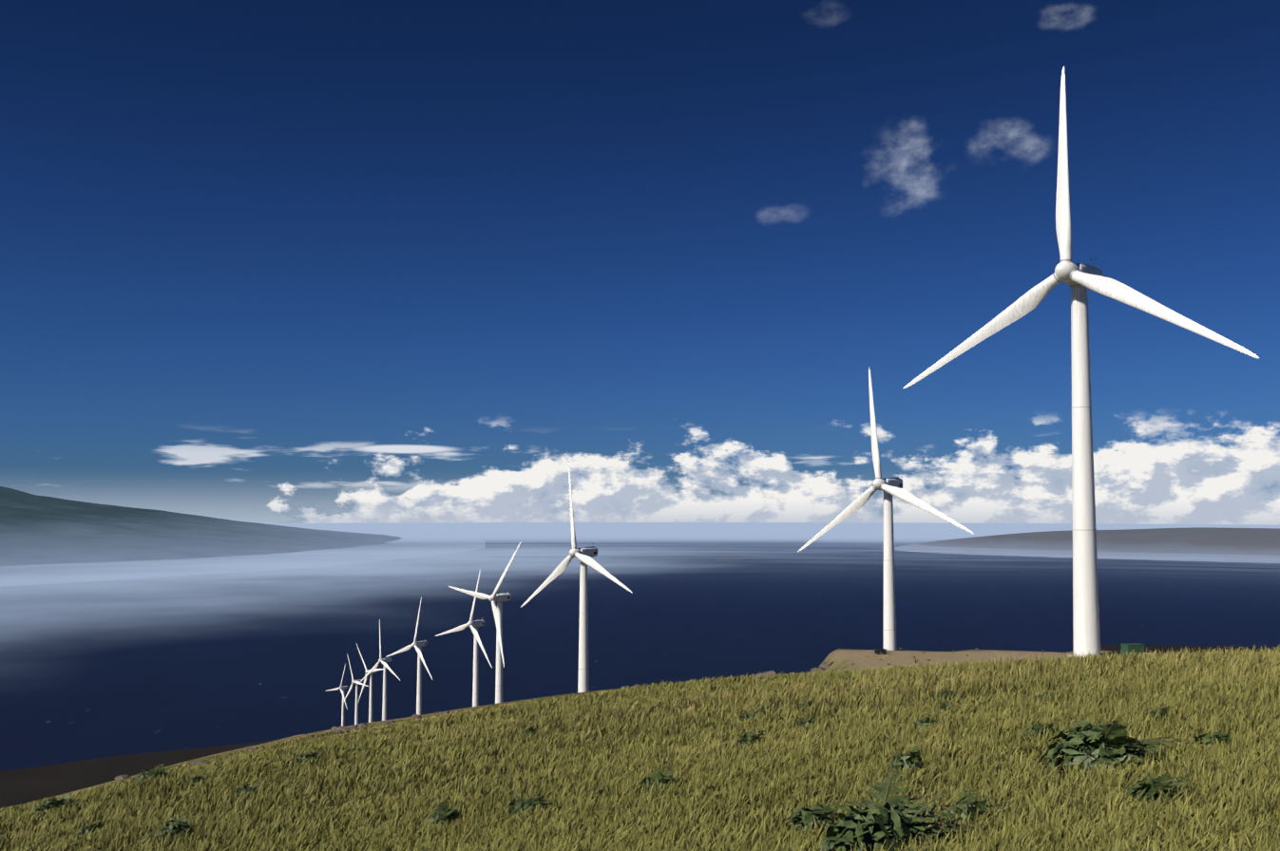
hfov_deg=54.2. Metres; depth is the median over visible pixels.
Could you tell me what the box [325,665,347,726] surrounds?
wind turbine
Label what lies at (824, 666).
lava rocks
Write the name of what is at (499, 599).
wind turbine
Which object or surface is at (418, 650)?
wind turbine
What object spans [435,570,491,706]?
wind turbine
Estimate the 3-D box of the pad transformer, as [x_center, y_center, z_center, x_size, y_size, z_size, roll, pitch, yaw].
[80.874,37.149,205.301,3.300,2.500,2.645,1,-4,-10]
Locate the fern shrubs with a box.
[33,674,1237,850]
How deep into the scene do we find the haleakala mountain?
22917.27 m
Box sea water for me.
[0,541,1279,771]
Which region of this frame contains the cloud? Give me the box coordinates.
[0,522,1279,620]
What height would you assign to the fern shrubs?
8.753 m
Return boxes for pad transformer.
[1120,643,1144,657]
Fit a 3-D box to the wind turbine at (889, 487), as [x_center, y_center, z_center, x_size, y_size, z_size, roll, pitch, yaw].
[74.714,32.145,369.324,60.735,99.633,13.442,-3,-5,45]
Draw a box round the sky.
[0,0,1279,525]
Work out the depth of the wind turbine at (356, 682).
1488.50 m
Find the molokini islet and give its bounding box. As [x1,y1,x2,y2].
[716,556,747,560]
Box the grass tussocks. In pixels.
[0,644,1279,850]
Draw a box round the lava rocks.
[114,661,833,781]
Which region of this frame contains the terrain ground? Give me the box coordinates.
[0,645,1279,850]
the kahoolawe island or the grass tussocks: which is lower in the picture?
the grass tussocks
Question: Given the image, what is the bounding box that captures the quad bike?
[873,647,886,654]
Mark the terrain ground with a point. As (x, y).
(21, 786)
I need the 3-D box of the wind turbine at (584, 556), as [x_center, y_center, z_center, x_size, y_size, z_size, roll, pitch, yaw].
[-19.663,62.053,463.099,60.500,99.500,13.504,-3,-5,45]
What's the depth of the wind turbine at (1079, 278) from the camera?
207.86 m
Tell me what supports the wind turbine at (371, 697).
on the terrain ground
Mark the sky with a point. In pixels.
(262, 261)
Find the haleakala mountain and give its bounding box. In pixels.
[0,486,485,574]
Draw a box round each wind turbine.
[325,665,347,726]
[343,656,368,725]
[356,645,383,723]
[360,619,399,721]
[385,596,432,715]
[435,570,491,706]
[448,541,521,704]
[520,458,632,692]
[797,368,974,650]
[902,66,1259,658]
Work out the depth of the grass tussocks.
19.34 m
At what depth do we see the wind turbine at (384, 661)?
1073.42 m
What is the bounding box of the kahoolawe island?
[894,527,1279,563]

